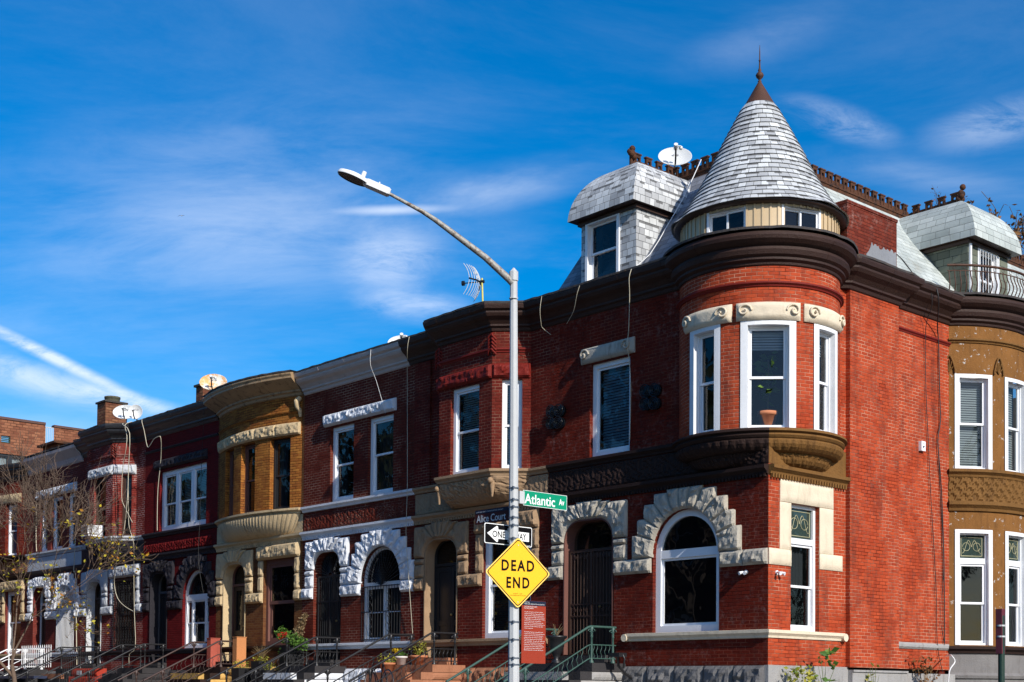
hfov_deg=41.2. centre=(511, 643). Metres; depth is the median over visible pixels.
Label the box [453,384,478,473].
window
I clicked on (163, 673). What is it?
stair railing
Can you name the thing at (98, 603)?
door
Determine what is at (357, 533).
row house
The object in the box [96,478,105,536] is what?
window
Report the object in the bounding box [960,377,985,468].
window
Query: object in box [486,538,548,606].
traffic sign
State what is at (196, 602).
window
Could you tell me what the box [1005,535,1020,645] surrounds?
window
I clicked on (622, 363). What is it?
window
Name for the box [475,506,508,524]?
street sign
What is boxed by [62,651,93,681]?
iron fence
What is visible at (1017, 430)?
window
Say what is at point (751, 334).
window
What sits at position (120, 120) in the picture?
sky
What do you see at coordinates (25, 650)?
stair railing
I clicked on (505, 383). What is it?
window
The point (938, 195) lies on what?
roof sapling
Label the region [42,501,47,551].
window
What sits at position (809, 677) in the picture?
weed
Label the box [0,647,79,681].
stair railing
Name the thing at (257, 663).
potted plant
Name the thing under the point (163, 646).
stair railing
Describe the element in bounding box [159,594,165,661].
door
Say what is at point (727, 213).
window
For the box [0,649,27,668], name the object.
stair railing
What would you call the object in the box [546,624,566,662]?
urn planter
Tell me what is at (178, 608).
row house
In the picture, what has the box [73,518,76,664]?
cable
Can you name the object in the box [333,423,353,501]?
window
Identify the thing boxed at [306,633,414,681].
stair railing
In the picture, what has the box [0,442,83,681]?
row house
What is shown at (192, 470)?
window
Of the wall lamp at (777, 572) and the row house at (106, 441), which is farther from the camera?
the row house at (106, 441)
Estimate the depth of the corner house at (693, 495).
26.60 m
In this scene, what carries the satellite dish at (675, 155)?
on the corner house at (693, 495)
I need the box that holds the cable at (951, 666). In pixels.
[945,654,954,681]
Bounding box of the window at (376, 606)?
[364,547,400,641]
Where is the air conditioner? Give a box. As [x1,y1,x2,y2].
[81,524,102,537]
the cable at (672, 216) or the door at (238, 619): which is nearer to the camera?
the cable at (672, 216)
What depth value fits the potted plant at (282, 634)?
35.48 m
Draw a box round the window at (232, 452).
[229,450,233,515]
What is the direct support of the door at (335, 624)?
in the row house at (357, 533)
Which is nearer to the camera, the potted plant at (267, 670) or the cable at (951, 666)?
the cable at (951, 666)
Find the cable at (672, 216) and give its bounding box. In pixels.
[636,159,701,265]
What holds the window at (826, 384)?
in the corner house at (693, 495)
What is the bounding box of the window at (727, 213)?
[707,206,745,232]
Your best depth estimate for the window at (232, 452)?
39.09 m
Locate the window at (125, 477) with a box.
[122,475,131,535]
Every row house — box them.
[0,396,127,673]
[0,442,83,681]
[37,421,145,681]
[98,384,218,681]
[166,370,304,681]
[258,337,415,681]
[360,296,549,681]
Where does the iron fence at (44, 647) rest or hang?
attached to the row house at (51, 632)
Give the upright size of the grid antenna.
1.576 m
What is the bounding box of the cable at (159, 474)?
[142,423,161,530]
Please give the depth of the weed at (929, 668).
27.39 m
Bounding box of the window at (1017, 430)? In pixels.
[1004,381,1020,472]
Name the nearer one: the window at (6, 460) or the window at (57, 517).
the window at (57, 517)
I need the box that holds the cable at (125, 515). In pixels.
[114,423,133,611]
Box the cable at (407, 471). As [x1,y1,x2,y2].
[406,339,412,632]
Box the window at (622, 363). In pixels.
[593,356,629,456]
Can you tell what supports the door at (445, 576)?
in the row house at (461, 356)
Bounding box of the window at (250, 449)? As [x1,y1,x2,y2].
[244,444,254,512]
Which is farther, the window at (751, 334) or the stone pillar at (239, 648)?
the stone pillar at (239, 648)
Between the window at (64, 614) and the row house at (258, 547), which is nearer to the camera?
the row house at (258, 547)
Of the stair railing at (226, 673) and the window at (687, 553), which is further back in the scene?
the stair railing at (226, 673)
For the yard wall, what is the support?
on the front yard
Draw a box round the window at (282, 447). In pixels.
[273,438,290,508]
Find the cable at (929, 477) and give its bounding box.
[925,293,942,671]
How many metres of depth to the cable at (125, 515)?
42.95 m
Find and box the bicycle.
[362,652,393,681]
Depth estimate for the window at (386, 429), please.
34.14 m
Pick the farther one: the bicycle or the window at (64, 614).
the window at (64, 614)
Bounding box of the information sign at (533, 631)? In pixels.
[521,600,545,663]
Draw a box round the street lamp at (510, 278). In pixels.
[338,168,519,681]
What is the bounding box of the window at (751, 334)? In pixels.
[748,326,786,427]
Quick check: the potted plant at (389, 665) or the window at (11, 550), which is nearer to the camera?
the potted plant at (389, 665)
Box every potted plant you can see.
[231,660,250,681]
[251,645,271,681]
[259,662,277,678]
[274,613,308,670]
[378,653,395,671]
[392,648,407,664]
[409,641,427,664]
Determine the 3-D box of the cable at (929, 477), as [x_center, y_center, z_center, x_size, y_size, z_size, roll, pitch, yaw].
[8.694,-3.362,28.199,0.221,7.884,0.921,-1,-2,30]
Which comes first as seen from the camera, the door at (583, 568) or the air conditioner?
the door at (583, 568)
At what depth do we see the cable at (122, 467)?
43.04 m
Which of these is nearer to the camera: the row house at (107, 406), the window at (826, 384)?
the window at (826, 384)
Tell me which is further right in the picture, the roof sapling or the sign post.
the sign post
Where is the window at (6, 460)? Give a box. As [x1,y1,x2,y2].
[0,453,25,464]
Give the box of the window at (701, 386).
[698,330,720,432]
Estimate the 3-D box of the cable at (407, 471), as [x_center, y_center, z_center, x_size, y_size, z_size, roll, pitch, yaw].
[-2.435,-3.768,32.538,0.214,7.032,0.589,1,-2,-4]
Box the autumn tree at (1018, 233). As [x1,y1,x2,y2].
[909,191,1023,254]
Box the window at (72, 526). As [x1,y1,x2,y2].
[69,493,74,546]
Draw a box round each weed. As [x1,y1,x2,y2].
[783,662,819,681]
[813,647,839,681]
[865,662,879,681]
[910,654,940,681]
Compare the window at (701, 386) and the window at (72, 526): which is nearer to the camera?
the window at (701, 386)
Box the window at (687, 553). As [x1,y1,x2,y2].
[656,509,718,632]
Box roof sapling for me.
[930,187,966,204]
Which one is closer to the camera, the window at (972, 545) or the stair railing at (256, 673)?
the window at (972, 545)
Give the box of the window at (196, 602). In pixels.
[185,570,208,647]
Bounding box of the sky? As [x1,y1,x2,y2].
[0,0,1023,442]
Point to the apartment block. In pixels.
(11, 429)
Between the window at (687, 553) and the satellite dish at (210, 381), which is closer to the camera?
the window at (687, 553)
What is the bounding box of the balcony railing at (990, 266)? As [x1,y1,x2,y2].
[947,264,1023,299]
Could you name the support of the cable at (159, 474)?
attached to the row house at (178, 608)
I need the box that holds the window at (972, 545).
[960,533,985,644]
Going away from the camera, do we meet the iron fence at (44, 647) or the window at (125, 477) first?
the window at (125, 477)
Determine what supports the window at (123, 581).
in the row house at (106, 441)
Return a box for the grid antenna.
[461,263,484,301]
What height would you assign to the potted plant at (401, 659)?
0.410 m
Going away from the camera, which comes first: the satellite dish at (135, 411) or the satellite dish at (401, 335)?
the satellite dish at (401, 335)
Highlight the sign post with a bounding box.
[996,609,1004,681]
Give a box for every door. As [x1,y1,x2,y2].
[41,606,45,662]
[95,600,100,662]
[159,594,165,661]
[233,586,244,636]
[323,577,340,657]
[435,566,455,656]
[576,551,611,652]
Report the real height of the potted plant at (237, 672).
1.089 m
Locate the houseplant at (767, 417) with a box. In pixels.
[753,351,779,424]
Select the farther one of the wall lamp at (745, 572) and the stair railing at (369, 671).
the stair railing at (369, 671)
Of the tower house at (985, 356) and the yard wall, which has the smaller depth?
the tower house at (985, 356)
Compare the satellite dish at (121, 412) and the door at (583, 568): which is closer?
the door at (583, 568)
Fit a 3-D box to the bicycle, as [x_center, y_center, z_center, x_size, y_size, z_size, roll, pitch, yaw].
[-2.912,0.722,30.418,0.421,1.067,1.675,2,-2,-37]
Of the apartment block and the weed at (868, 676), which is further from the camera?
the apartment block
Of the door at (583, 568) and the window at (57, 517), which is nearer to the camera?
the door at (583, 568)
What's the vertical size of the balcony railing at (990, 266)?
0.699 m
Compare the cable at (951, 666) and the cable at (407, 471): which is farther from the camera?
the cable at (407, 471)
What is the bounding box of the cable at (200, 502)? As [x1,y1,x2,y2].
[198,420,203,588]
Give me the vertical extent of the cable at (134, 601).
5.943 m
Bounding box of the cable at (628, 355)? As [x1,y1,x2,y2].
[626,269,631,439]
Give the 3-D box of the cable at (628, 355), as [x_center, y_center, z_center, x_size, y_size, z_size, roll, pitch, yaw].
[2.325,-5.745,27.136,0.098,3.302,0.540,0,-2,5]
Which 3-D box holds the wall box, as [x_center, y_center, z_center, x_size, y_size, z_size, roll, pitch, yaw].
[8.443,-4.070,28.058,0.150,0.200,0.072,2,-2,-41]
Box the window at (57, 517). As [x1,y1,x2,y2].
[53,496,62,549]
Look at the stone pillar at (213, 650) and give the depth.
39.05 m
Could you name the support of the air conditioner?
attached to the row house at (106, 441)
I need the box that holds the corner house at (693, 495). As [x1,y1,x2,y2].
[499,47,966,681]
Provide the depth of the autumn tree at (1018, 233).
44.46 m
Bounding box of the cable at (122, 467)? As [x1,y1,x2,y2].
[121,421,131,520]
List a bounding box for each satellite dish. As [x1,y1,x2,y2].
[113,405,130,422]
[128,405,142,419]
[199,374,226,389]
[388,333,406,342]
[658,143,691,173]
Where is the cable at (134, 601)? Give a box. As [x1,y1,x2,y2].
[128,492,135,655]
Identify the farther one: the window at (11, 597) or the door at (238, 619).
the window at (11, 597)
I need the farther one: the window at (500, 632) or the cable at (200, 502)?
the cable at (200, 502)
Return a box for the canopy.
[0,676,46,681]
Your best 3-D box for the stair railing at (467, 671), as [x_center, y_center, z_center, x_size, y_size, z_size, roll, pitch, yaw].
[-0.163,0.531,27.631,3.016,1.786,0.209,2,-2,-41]
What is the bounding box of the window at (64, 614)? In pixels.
[58,586,74,651]
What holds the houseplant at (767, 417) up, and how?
in the corner house at (693, 495)
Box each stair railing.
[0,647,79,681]
[0,648,43,675]
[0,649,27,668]
[10,646,100,681]
[50,644,143,681]
[71,643,165,681]
[117,641,206,681]
[143,640,232,681]
[206,638,309,681]
[235,636,339,681]
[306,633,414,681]
[348,632,458,681]
[445,628,557,681]
[502,625,616,681]
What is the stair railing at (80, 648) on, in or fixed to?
on the row house at (106, 441)
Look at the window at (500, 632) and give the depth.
30.67 m
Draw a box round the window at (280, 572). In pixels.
[265,557,294,645]
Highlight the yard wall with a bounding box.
[69,668,106,681]
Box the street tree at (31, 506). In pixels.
[0,432,157,681]
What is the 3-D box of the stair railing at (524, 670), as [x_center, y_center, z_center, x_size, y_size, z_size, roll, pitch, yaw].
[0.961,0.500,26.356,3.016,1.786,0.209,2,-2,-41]
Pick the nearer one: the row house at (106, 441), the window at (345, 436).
the window at (345, 436)
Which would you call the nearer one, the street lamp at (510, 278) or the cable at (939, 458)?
the street lamp at (510, 278)
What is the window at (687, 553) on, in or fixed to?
in the corner house at (693, 495)
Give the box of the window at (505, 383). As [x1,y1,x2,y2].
[502,380,521,467]
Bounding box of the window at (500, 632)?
[485,543,530,637]
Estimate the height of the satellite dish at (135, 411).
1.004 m
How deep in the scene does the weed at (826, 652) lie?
25.06 m
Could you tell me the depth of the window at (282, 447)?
37.10 m
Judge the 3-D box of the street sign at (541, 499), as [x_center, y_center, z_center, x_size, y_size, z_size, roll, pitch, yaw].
[0.484,-2.236,21.200,1.010,0.235,0.040,2,-2,-41]
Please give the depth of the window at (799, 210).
25.16 m
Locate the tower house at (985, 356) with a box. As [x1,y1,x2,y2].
[870,184,1023,681]
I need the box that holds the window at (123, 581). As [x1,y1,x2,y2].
[116,577,135,649]
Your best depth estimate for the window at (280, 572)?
37.42 m
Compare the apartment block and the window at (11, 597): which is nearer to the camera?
the window at (11, 597)
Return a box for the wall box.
[919,441,925,451]
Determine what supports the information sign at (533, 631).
attached to the street lamp at (510, 278)
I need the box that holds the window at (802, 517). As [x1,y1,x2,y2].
[791,504,814,631]
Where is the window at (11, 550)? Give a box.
[8,504,16,554]
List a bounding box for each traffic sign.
[484,523,531,546]
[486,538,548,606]
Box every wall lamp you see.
[738,570,747,574]
[775,570,785,575]
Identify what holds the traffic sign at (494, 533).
attached to the street lamp at (510, 278)
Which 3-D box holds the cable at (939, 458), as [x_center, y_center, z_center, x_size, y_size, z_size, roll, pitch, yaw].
[8.830,-3.664,28.196,0.126,7.284,0.951,0,-2,25]
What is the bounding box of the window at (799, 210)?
[782,204,820,228]
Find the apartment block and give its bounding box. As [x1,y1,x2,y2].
[0,416,84,464]
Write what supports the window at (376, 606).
in the row house at (357, 533)
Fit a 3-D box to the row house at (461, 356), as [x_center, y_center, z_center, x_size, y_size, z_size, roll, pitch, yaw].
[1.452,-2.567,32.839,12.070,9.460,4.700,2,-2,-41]
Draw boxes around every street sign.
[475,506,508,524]
[518,490,566,510]
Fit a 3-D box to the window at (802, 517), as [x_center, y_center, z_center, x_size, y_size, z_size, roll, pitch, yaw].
[5.330,-1.416,25.562,0.870,2.360,0.220,2,-2,-41]
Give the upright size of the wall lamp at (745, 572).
0.101 m
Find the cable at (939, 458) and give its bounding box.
[936,289,944,643]
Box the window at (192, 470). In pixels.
[162,462,206,530]
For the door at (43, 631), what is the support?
in the row house at (51, 632)
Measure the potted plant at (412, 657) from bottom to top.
0.608 m
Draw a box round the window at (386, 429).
[370,414,393,494]
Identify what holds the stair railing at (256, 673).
on the row house at (357, 533)
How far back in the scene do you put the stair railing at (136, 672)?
38.54 m
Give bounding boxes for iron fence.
[21,645,50,667]
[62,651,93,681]
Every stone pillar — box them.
[206,638,220,666]
[232,637,246,666]
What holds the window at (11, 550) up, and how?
in the row house at (107, 406)
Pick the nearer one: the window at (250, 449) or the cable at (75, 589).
the window at (250, 449)
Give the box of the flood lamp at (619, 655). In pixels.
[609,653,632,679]
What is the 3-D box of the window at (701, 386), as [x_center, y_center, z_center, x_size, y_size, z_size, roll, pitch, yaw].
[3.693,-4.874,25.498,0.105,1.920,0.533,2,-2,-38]
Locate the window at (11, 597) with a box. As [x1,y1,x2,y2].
[7,591,20,653]
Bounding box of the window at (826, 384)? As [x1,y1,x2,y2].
[813,329,829,431]

